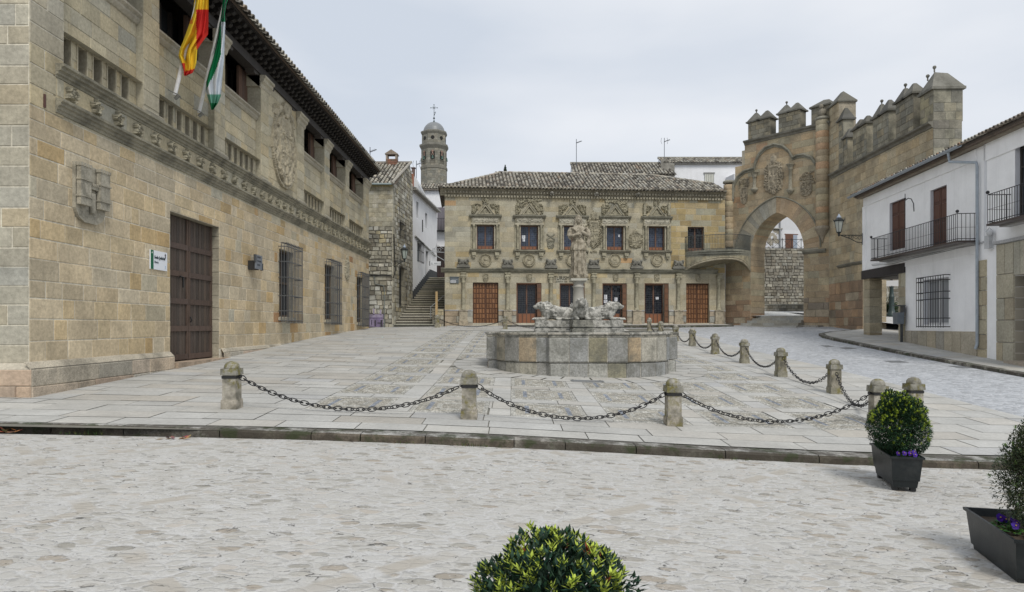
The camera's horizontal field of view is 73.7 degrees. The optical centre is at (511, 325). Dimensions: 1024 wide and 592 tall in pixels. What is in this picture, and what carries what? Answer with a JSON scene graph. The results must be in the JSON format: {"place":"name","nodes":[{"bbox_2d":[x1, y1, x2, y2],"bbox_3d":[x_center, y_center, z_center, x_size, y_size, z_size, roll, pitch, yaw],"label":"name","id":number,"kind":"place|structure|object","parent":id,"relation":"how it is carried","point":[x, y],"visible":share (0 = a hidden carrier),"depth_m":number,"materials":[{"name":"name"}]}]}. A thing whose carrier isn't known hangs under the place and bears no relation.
{"place":"outdoors","nodes":[
{"label":"outdoors","id":0,"kind":"place"},
{"bbox_2d":[419,107,447,192],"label":"bell tower","id":1,"kind":"structure","parent":0,"point":[433,146],"depth_m":147.69,"materials":[{"name":"stone"}]},
{"bbox_2d":[0,434,1023,591],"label":"cobbled pavement","id":2,"kind":"structure","parent":0,"point":[84,513],"depth_m":6.34,"materials":[{"name":"grey stone"}]},
{"bbox_2d":[60,431,748,460],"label":"weeds","id":3,"kind":"object","parent":2,"relation":"on","point":[75,433],"visible":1,"depth_m":9.67,"materials":[{"name":"green plant"}]},
{"bbox_2d":[869,443,924,491],"bbox_3d":[4.810,1.770,8.560,0.376,0.430,0.996,0,0,15],"label":"planter box","id":4,"kind":"object","parent":2,"relation":"on","point":[895,472],"visible":0.88,"depth_m":8.15,"materials":[{"name":"paint"}]},
{"bbox_2d":[864,388,934,456],"bbox_3d":[4.813,1.233,8.502,0.783,0.926,0.825,0,0,0],"label":"clipped bush","id":5,"kind":"object","parent":4,"relation":"in","point":[899,412],"visible":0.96,"depth_m":8.35,"materials":[{"name":"green plant"}]},
{"bbox_2d":[963,507,1023,582],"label":"planter box","id":6,"kind":"object","parent":2,"relation":"on","point":[998,547],"visible":0.69,"depth_m":5.61,"materials":[{"name":"paint"}]},
{"bbox_2d":[990,513,1010,526],"bbox_3d":[4.121,1.621,5.738,0.198,0.107,0.194,0,0,0],"label":"pansy plant","id":7,"kind":"object","parent":6,"relation":"in","point":[1001,519],"visible":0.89,"depth_m":5.71,"materials":[{"name":"purple plant"}]},
{"bbox_2d":[987,415,1023,526],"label":"conical shrub","id":8,"kind":"object","parent":6,"relation":"in","point":[1016,463],"visible":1,"depth_m":5.64,"materials":[{"name":"green plant"}]},
{"bbox_2d":[1001,518,1023,533],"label":"pansy plant","id":9,"kind":"object","parent":6,"relation":"in","point":[1015,524],"visible":0.99,"depth_m":5.54,"materials":[{"name":"purple plant"}]},
{"bbox_3d":[0.200,1.700,2.800,0.416,0.440,0.996,0,0,-3],"label":"planter box","id":10,"kind":"object","parent":2,"relation":"on","visible":0},
{"bbox_2d":[468,520,648,591],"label":"clipped bush","id":11,"kind":"object","parent":10,"relation":"in","point":[529,567],"visible":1,"depth_m":2.76,"materials":[{"name":"green plant"}]},
{"bbox_2d":[0,324,1023,467],"bbox_3d":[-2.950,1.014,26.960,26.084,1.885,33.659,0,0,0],"label":"plaza paving","id":12,"kind":"structure","parent":0,"point":[944,418],"depth_m":13.43,"materials":[{"name":"stone"}]},
{"bbox_2d":[0,0,381,398],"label":"town hall","id":13,"kind":"structure","parent":12,"relation":"on","point":[118,161],"depth_m":17.12,"materials":[{"name":"stone"}]},
{"bbox_2d":[149,249,166,270],"bbox_3d":[-8.861,-1.635,17.120,0.038,0.470,0.800,0,0,0],"label":"wall sign","id":14,"kind":"object","parent":13,"relation":"attached to","point":[157,260],"visible":1,"depth_m":17.04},
{"bbox_2d":[159,0,197,60],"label":"gallery window","id":15,"kind":"structure","parent":13,"relation":"in","point":[175,30],"depth_m":19.72,"materials":[{"name":"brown wood"}]},
{"bbox_2d":[168,0,207,99],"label":"spanish flag","id":16,"kind":"object","parent":13,"relation":"attached to","point":[196,34],"visible":1,"depth_m":17.91,"materials":[{"name":"fabric"}]},
{"bbox_2d":[170,214,211,360],"bbox_3d":[-9.118,-0.970,19.250,0.223,4.040,2.960,0,0,0],"label":"door","id":17,"kind":"structure","parent":13,"relation":"in","point":[190,242],"depth_m":19.36,"materials":[{"name":"brown wood"}]},
{"bbox_2d":[193,0,227,116],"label":"andalusian flag","id":18,"kind":"object","parent":13,"relation":"attached to","point":[212,87],"visible":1,"depth_m":19.32,"materials":[{"name":"fabric"}]},
{"bbox_2d":[225,52,246,101],"bbox_3d":[-9.600,-8.250,22.675,0.800,1.700,3.130,0,0,0],"label":"gallery window","id":19,"kind":"structure","parent":13,"relation":"in","point":[241,88],"depth_m":23.75,"materials":[{"name":"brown wood"}]},
{"bbox_2d":[248,254,262,270],"bbox_3d":[-8.735,-2.150,23.210,0.330,0.500,0.720,0,0,0],"label":"scroll plaque","id":20,"kind":"object","parent":13,"relation":"attached to","point":[256,263],"visible":1,"depth_m":22.98,"materials":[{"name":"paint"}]},
{"bbox_2d":[278,242,302,323],"bbox_3d":[-8.871,-1.641,26.940,0.658,3.102,1.956,0,0,0],"label":"window","id":21,"kind":"structure","parent":13,"relation":"in","point":[283,261],"depth_m":27.01,"materials":[{"name":"black metal"}]},
{"bbox_2d":[304,132,314,158],"bbox_3d":[-9.600,-8.250,30.800,0.800,1.700,3.300,0,0,0],"label":"gallery window","id":22,"kind":"structure","parent":13,"relation":"in","point":[311,149],"depth_m":31.90,"materials":[{"name":"brown wood"}]},
{"bbox_2d":[307,140,336,177],"bbox_3d":[-9.600,-8.250,34.900,0.800,1.700,3.300,0,0,0],"label":"gallery window","id":23,"kind":"structure","parent":13,"relation":"in","point":[333,159],"depth_m":35.83,"materials":[{"name":"brown wood"}]},
{"bbox_2d":[324,258,341,324],"bbox_3d":[-8.871,-1.616,33.340,0.658,3.152,2.056,0,0,0],"label":"window","id":24,"kind":"structure","parent":13,"relation":"in","point":[331,273],"depth_m":33.24,"materials":[{"name":"grey metal"}]},
{"bbox_2d":[330,160,355,193],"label":"gallery window","id":25,"kind":"structure","parent":13,"relation":"in","point":[353,186],"depth_m":40.16,"materials":[{"name":"brown wood"}]},
{"bbox_2d":[356,272,369,326],"bbox_3d":[-8.871,-1.516,39.990,0.658,3.152,1.956,0,0,0],"label":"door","id":26,"kind":"structure","parent":13,"relation":"in","point":[363,274],"depth_m":39.84,"materials":[{"name":"grey metal"}]},
{"bbox_2d":[220,361,243,409],"bbox_3d":[-4.800,1.066,11.700,0.307,0.932,0.284,0,0,2],"label":"bollard","id":27,"kind":"object","parent":12,"relation":"on","point":[230,372],"visible":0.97,"depth_m":11.58,"materials":[{"name":"stone"}]},
{"bbox_2d":[238,375,458,411],"bbox_3d":[-2.785,1.142,11.552,3.822,0.616,0.088,0,0,4],"label":"chain","id":28,"kind":"object","parent":27,"relation":"hanging from","point":[346,408],"visible":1,"depth_m":11.54,"materials":[{"name":"metal"}]},
{"bbox_2d":[369,149,412,327],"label":"stone house","id":29,"kind":"structure","parent":12,"relation":"on","point":[390,235],"depth_m":45.01,"materials":[{"name":"stone"}]},
{"bbox_2d":[393,244,408,266],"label":"wall lantern","id":30,"kind":"object","parent":29,"relation":"attached to","point":[404,250],"depth_m":45.16,"materials":[{"name":"metal"}]},
{"bbox_2d":[401,167,425,224],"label":"white house","id":31,"kind":"structure","parent":12,"relation":"on","point":[415,183],"depth_m":56.19,"materials":[{"name":"paint"}]},
{"bbox_2d":[392,184,440,298],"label":"white house","id":32,"kind":"structure","parent":12,"relation":"on","point":[426,210],"depth_m":55.02,"materials":[{"name":"paint"}]},
{"bbox_2d":[394,277,444,326],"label":"stairs","id":33,"kind":"structure","parent":12,"relation":"on","point":[416,313],"depth_m":49.69,"materials":[{"name":"stone"}]},
{"bbox_2d":[430,292,444,317],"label":"handrail","id":34,"kind":"object","parent":33,"relation":"on","point":[436,303],"visible":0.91,"depth_m":44.84,"materials":[{"name":"grey metal"}]},
{"bbox_2d":[435,315,439,327],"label":"bollard","id":35,"kind":"object","parent":12,"relation":"on","point":[437,317],"visible":0.97,"depth_m":42.88,"materials":[{"name":"stone"}]},
{"bbox_2d":[460,370,477,419],"bbox_3d":[-0.715,1.197,11.400,0.307,0.932,0.284,0,0,-1],"label":"bollard","id":36,"kind":"object","parent":12,"relation":"on","point":[469,386],"visible":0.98,"depth_m":11.28,"materials":[{"name":"stone"}]},
{"bbox_2d":[476,384,665,420],"bbox_3d":[1.029,1.291,11.590,3.292,0.654,0.088,0,0,-6],"label":"chain","id":37,"kind":"object","parent":36,"relation":"hanging from","point":[568,417],"visible":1,"depth_m":11.58,"materials":[{"name":"metal"}]},
{"bbox_2d":[503,316,507,328],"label":"bollard","id":38,"kind":"object","parent":12,"relation":"on","point":[505,318],"visible":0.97,"depth_m":41.48,"materials":[{"name":"stone"}]},
{"bbox_2d":[0,422,1011,469],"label":"kerb","id":39,"kind":"structure","parent":12,"relation":"on","point":[699,451],"depth_m":9.80,"materials":[{"name":"stone"}]},
{"bbox_2d":[485,278,678,377],"bbox_3d":[2.050,0.125,21.050,5.660,3.150,5.580,0,0,0],"label":"fountain","id":40,"kind":"object","parent":12,"relation":"on","point":[592,348],"visible":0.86,"depth_m":18.55,"materials":[{"name":"limestone"},{"name":"stone"},{"name":"water"}]},
{"bbox_2d":[532,301,572,319],"bbox_3d":[1.282,-0.465,21.013,1.356,0.612,0.603,0,0,0],"label":"lion statue","id":41,"kind":"object","parent":40,"relation":"on","point":[548,310],"visible":0.9,"depth_m":20.86,"materials":[{"name":"stone"}]},
{"bbox_2d":[567,215,590,277],"bbox_3d":[2.063,-2.430,21.010,0.600,1.965,0.563,0,0,42],"label":"woman statue","id":42,"kind":"object","parent":40,"relation":"on","point":[578,233],"visible":0.99,"depth_m":20.92,"materials":[{"name":"stone"}]},
{"bbox_2d":[572,297,590,319],"bbox_3d":[2.085,-0.501,20.384,0.576,0.686,1.176,0,0,0],"label":"lion statue","id":43,"kind":"object","parent":40,"relation":"on","point":[580,311],"visible":0.99,"depth_m":20.09,"materials":[{"name":"stone"}]},
{"bbox_2d":[588,301,625,319],"bbox_3d":[2.818,-0.465,21.087,1.356,0.612,0.603,0,0,0],"label":"lion statue","id":44,"kind":"object","parent":40,"relation":"on","point":[608,310],"visible":0.81,"depth_m":20.86,"materials":[{"name":"stone"}]},
{"bbox_2d":[438,171,726,326],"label":"palace","id":45,"kind":"structure","parent":12,"relation":"on","point":[508,241],"depth_m":46.22,"materials":[{"name":"stone"}]},
{"bbox_2d":[429,243,444,265],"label":"hanging sign","id":46,"kind":"object","parent":45,"relation":"attached to","point":[435,262],"visible":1,"depth_m":45.68,"materials":[{"name":"metal"}]},
{"bbox_2d":[450,277,458,282],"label":"street plaque","id":47,"kind":"object","parent":45,"relation":"attached to","point":[454,279],"visible":1,"depth_m":45.47,"materials":[{"name":"paint"}]},
{"bbox_2d":[477,225,493,248],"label":"window","id":48,"kind":"structure","parent":45,"relation":"in","point":[485,233],"depth_m":45.92,"materials":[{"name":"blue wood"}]},
{"bbox_2d":[473,283,497,322],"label":"panelled door","id":49,"kind":"structure","parent":45,"relation":"in","point":[485,295],"depth_m":45.91,"materials":[{"name":"brown wood"}]},
{"bbox_2d":[517,284,535,322],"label":"glazed door","id":50,"kind":"structure","parent":45,"relation":"in","point":[526,293],"depth_m":46.28,"materials":[{"name":"brown wood"}]},
{"bbox_2d":[521,226,537,249],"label":"window","id":51,"kind":"structure","parent":45,"relation":"in","point":[529,234],"depth_m":46.13,"materials":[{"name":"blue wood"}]},
{"bbox_2d":[560,285,572,306],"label":"glazed door","id":52,"kind":"structure","parent":45,"relation":"in","point":[566,291],"depth_m":46.48,"materials":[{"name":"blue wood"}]},
{"bbox_2d":[564,226,572,249],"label":"window","id":53,"kind":"structure","parent":45,"relation":"in","point":[567,242],"depth_m":46.32,"materials":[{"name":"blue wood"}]},
{"bbox_2d":[603,285,620,319],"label":"glazed door","id":54,"kind":"structure","parent":45,"relation":"in","point":[612,293],"depth_m":46.72,"materials":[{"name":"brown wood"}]},
{"bbox_2d":[607,226,622,249],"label":"window","id":55,"kind":"structure","parent":45,"relation":"in","point":[614,234],"depth_m":46.56,"materials":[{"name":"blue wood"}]},
{"bbox_2d":[645,285,662,322],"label":"glazed door","id":56,"kind":"structure","parent":45,"relation":"in","point":[653,293],"depth_m":46.93,"materials":[{"name":"brown wood"}]},
{"bbox_2d":[649,227,663,250],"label":"window","id":57,"kind":"structure","parent":45,"relation":"in","point":[656,234],"depth_m":46.78,"materials":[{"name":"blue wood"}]},
{"bbox_2d":[688,227,702,250],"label":"balcony door","id":58,"kind":"structure","parent":45,"relation":"in","point":[692,231],"depth_m":47.03,"materials":[{"name":"brown wood"}]},
{"bbox_2d":[686,284,707,322],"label":"panelled door","id":59,"kind":"structure","parent":45,"relation":"in","point":[696,294],"depth_m":46.97,"materials":[{"name":"brown wood"}]},
{"bbox_2d":[685,234,750,271],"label":"corner balcony","id":60,"kind":"structure","parent":45,"relation":"attached to","point":[699,258],"depth_m":45.70,"materials":[{"name":"stone"}]},
{"bbox_2d":[571,380,603,381],"bbox_3d":[1.925,1.410,17.485,0.850,0.035,0.270,0,0,0],"label":"drain grate","id":61,"kind":"object","parent":12,"relation":"on","point":[588,380],"visible":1,"depth_m":17.50,"materials":[{"name":"paint"}]},
{"bbox_2d":[507,325,733,327],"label":"kerb","id":62,"kind":"structure","parent":12,"relation":"on","point":[653,326],"depth_m":44.90,"materials":[{"name":"stone"}]},
{"bbox_2d":[647,318,651,330],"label":"bollard","id":63,"kind":"object","parent":12,"relation":"on","point":[648,324],"visible":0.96,"depth_m":41.28,"materials":[{"name":"stone"}]},
{"bbox_2d":[658,321,663,330],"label":"bollard","id":64,"kind":"object","parent":12,"relation":"on","point":[660,323],"visible":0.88,"depth_m":37.38,"materials":[{"name":"stone"}]},
{"bbox_2d":[663,378,683,426],"bbox_3d":[2.780,1.367,11.780,0.307,0.932,0.284,0,0,-2],"label":"bollard","id":65,"kind":"object","parent":12,"relation":"on","point":[674,391],"visible":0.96,"depth_m":11.66,"materials":[{"name":"stone"}]},
{"bbox_2d":[682,393,870,423],"bbox_3d":[4.749,1.441,12.187,3.803,0.610,0.088,0,0,-12],"label":"chain","id":66,"kind":"object","parent":65,"relation":"hanging from","point":[787,420],"visible":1,"depth_m":12.16,"materials":[{"name":"metal"}]},
{"bbox_2d":[672,325,678,340],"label":"bollard","id":67,"kind":"object","parent":12,"relation":"on","point":[675,328],"visible":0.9,"depth_m":33.88,"materials":[{"name":"stone"}]},
{"bbox_2d":[688,328,695,346],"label":"bollard","id":68,"kind":"object","parent":12,"relation":"on","point":[692,340],"visible":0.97,"depth_m":31.08,"materials":[{"name":"stone"}]},
{"bbox_2d":[710,333,719,353],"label":"bollard","id":69,"kind":"object","parent":12,"relation":"on","point":[714,337],"visible":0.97,"depth_m":26.78,"materials":[{"name":"stone"}]},
{"bbox_2d":[739,339,749,362],"bbox_3d":[7.830,0.906,23.000,0.284,0.932,0.284,0,0,1],"label":"bollard","id":70,"kind":"object","parent":12,"relation":"on","point":[744,355],"visible":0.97,"depth_m":22.88,"materials":[{"name":"stone"}]},
{"bbox_2d":[726,174,803,248],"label":"white house","id":71,"kind":"structure","parent":12,"relation":"on","point":[786,228],"depth_m":60.78,"materials":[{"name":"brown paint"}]},
{"bbox_2d":[784,234,797,248],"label":"door","id":72,"kind":"structure","parent":71,"relation":"in","point":[787,236],"depth_m":60.83,"materials":[{"name":"brown wood"}]},
{"bbox_2d":[723,99,832,326],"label":"city gate","id":73,"kind":"structure","parent":12,"relation":"on","point":[781,174],"depth_m":44.42,"materials":[{"name":"stone"}]},
{"bbox_2d":[774,348,787,377],"bbox_3d":[7.560,1.077,19.200,0.284,0.932,0.284,0,0,-2],"label":"bollard","id":74,"kind":"object","parent":12,"relation":"on","point":[780,366],"visible":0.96,"depth_m":19.08,"materials":[{"name":"stone"}]},
{"bbox_2d":[745,347,774,367],"bbox_3d":[7.694,0.988,21.085,0.077,0.590,3.554,0,0,4],"label":"chain","id":75,"kind":"object","parent":74,"relation":"hanging from","point":[750,356],"visible":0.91,"depth_m":21.39,"materials":[{"name":"metal"}]},
{"bbox_2d":[782,357,826,383],"bbox_3d":[7.605,1.182,17.692,0.088,0.640,2.769,0,0,-2],"label":"chain","id":76,"kind":"object","parent":74,"relation":"hanging from","point":[805,381],"visible":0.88,"depth_m":17.83,"materials":[{"name":"metal"}]},
{"bbox_2d":[741,315,822,327],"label":"gate steps","id":77,"kind":"structure","parent":12,"relation":"on","point":[795,321],"depth_m":44.23,"materials":[{"name":"stone"}]},
{"bbox_2d":[826,359,842,393],"bbox_3d":[7.650,1.255,16.200,0.284,0.932,0.284,0,0,1],"label":"bollard","id":78,"kind":"object","parent":12,"relation":"on","point":[833,366],"visible":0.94,"depth_m":16.09,"materials":[{"name":"stone"}]},
{"bbox_2d":[835,372,867,407],"bbox_3d":[7.190,1.383,14.361,0.088,0.599,3.410,0,0,14],"label":"chain","id":79,"kind":"object","parent":78,"relation":"hanging from","point":[858,405],"visible":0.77,"depth_m":14.90,"materials":[{"name":"metal"}]},
{"bbox_2d":[866,379,888,420],"bbox_3d":[6.750,1.441,12.600,0.307,0.932,0.284,0,0,2],"label":"bollard","id":80,"kind":"object","parent":12,"relation":"on","point":[875,388],"visible":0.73,"depth_m":12.51,"materials":[{"name":"stone"}]},
{"bbox_2d":[827,66,965,330],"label":"battlemented wall","id":81,"kind":"structure","parent":12,"relation":"on","point":[914,123],"depth_m":37.50,"materials":[{"name":"stone"}]},
{"bbox_2d":[902,377,925,409],"bbox_3d":[7.620,1.436,12.950,0.307,0.932,0.284,0,0,0],"label":"bollard","id":82,"kind":"object","parent":12,"relation":"on","point":[914,386],"visible":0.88,"depth_m":12.84,"materials":[{"name":"stone"}]},
{"bbox_2d":[847,111,1023,355],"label":"white house","id":83,"kind":"structure","parent":12,"relation":"on","point":[923,230],"depth_m":27.25,"materials":[{"name":"paint"}]},
{"bbox_2d":[833,214,862,244],"bbox_3d":[16.707,-4.811,33.967,1.543,1.534,0.554,0,0,-3],"label":"wall lantern","id":84,"kind":"object","parent":83,"relation":"attached to","point":[838,220],"depth_m":33.90,"materials":[{"name":"metal"}]},
{"bbox_2d":[916,274,949,327],"bbox_3d":[16.844,-0.952,27.150,0.507,2.049,2.110,0,0,5],"label":"window","id":85,"kind":"structure","parent":83,"relation":"in","point":[938,289],"depth_m":27.31,"materials":[{"name":"metal"}]},
{"bbox_2d":[978,127,1023,366],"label":"neighbour house","id":86,"kind":"structure","parent":12,"relation":"on","point":[1001,311],"depth_m":22.72,"materials":[{"name":"paint"}]},
{"bbox_2d":[1020,146,1023,215],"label":"balcony window","id":87,"kind":"structure","parent":86,"relation":"in","point":[1021,148],"depth_m":22.18,"materials":[{"name":"brown wood"}]},
{"bbox_2d":[447,324,726,326],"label":"pavement","id":88,"kind":"structure","parent":0,"point":[624,324],"depth_m":46.04,"materials":[{"name":"stone"}]},
{"bbox_2d":[387,325,805,330],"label":"road","id":89,"kind":"structure","parent":0,"point":[736,327],"depth_m":43.24,"materials":[{"name":"grey stone"}]},
{"bbox_2d":[432,309,444,326],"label":"stair wall","id":90,"kind":"structure","parent":89,"relation":"on","point":[441,313],"depth_m":45.34,"materials":[{"name":"stone"}]},
{"bbox_2d":[305,331,888,429],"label":"pebble mosaic paving","id":91,"kind":"structure","parent":0,"point":[840,421],"depth_m":14.68,"materials":[{"name":"grey stone"}]},
{"bbox_2d":[570,162,676,176],"bbox_3d":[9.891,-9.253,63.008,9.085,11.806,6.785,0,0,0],"label":"roof","id":92,"kind":"structure","parent":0,"point":[625,167],"depth_m":61.45,"materials":[{"name":"tile"}]},
{"bbox_2d":[243,0,1023,184],"label":"sky","id":93,"kind":"structure","parent":0,"point":[514,84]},
{"bbox_2d":[657,157,741,188],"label":"white house","id":94,"kind":"structure","parent":0,"point":[717,170],"depth_m":61.50,"materials":[{"name":"paint"}]},
{"bbox_2d":[661,158,674,176],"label":"gable","id":95,"kind":"structure","parent":94,"relation":"on","point":[667,165],"depth_m":61.20,"materials":[{"name":"paint"}]},
{"bbox_2d":[704,172,714,182],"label":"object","id":96,"kind":"structure","parent":94,"relation":"in","point":[709,176],"depth_m":61.46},
{"bbox_2d":[759,311,803,315],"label":"lane paving","id":97,"kind":"structure","parent":0,"point":[779,313],"depth_m":49.14,"materials":[{"name":"grey stone"}]},
{"bbox_2d":[765,238,803,303],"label":"rubble wall","id":98,"kind":"structure","parent":97,"relation":"on","point":[784,275],"depth_m":54.57,"materials":[{"name":"stone"}]},
{"bbox_2d":[765,304,803,310],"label":"parapet","id":99,"kind":"structure","parent":97,"relation":"on","point":[784,307],"depth_m":52.27,"materials":[{"name":"stone"}]},
{"bbox_2d":[797,312,892,323],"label":"lane paving","id":100,"kind":"structure","parent":0,"point":[889,319],"depth_m":39.88,"materials":[{"name":"grey stone"}]},
{"bbox_2d":[863,280,898,323],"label":"rubble wall","id":101,"kind":"structure","parent":100,"relation":"on","point":[896,292],"depth_m":47.23,"materials":[{"name":"stone"}]},
{"bbox_2d":[886,280,894,316],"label":"lamp post","id":102,"kind":"object","parent":100,"relation":"on","point":[891,309],"visible":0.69,"depth_m":42.89,"materials":[{"name":"metal"}]},
{"bbox_2d":[886,280,897,285],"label":"no parking sign","id":103,"kind":"object","parent":102,"relation":"attached to","point":[892,283],"visible":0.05,"depth_m":42.84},
{"bbox_2d":[882,293,898,313],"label":"spiky shrub","id":104,"kind":"object","parent":100,"relation":"on","point":[895,307],"visible":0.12,"depth_m":44.09,"materials":[{"name":"green plant"}]},
{"bbox_2d":[681,325,1023,416],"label":"road","id":105,"kind":"structure","parent":0,"point":[1002,392],"depth_m":22.73,"materials":[{"name":"grey stone"}]},
{"bbox_2d":[819,329,1023,376],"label":"kerb","id":106,"kind":"structure","parent":105,"relation":"on","point":[967,364],"depth_m":24.50,"materials":[{"name":"stone"}]},
{"bbox_2d":[824,328,1023,371],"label":"pavement","id":107,"kind":"structure","parent":0,"point":[891,337],"depth_m":27.78,"materials":[{"name":"stone"}]},
{"bbox_2d":[893,305,905,341],"bbox_3d":[16.813,-0.098,29.674,0.380,1.600,0.440,0,0,5],"label":"litter bin","id":108,"kind":"object","parent":107,"relation":"on","point":[898,317],"visible":1,"depth_m":29.55,"materials":[{"name":"metal"}]},
{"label":"upper lane","id":109,"kind":"structure","parent":0,"visible":0},
{"bbox_2d":[421,183,448,276],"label":"white house","id":110,"kind":"structure","parent":109,"relation":"on","point":[431,190],"depth_m":64.18,"materials":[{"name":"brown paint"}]},
{"bbox_2d":[437,247,444,276],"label":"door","id":111,"kind":"structure","parent":110,"relation":"in","point":[439,274],"depth_m":64.16,"materials":[{"name":"brown wood"}]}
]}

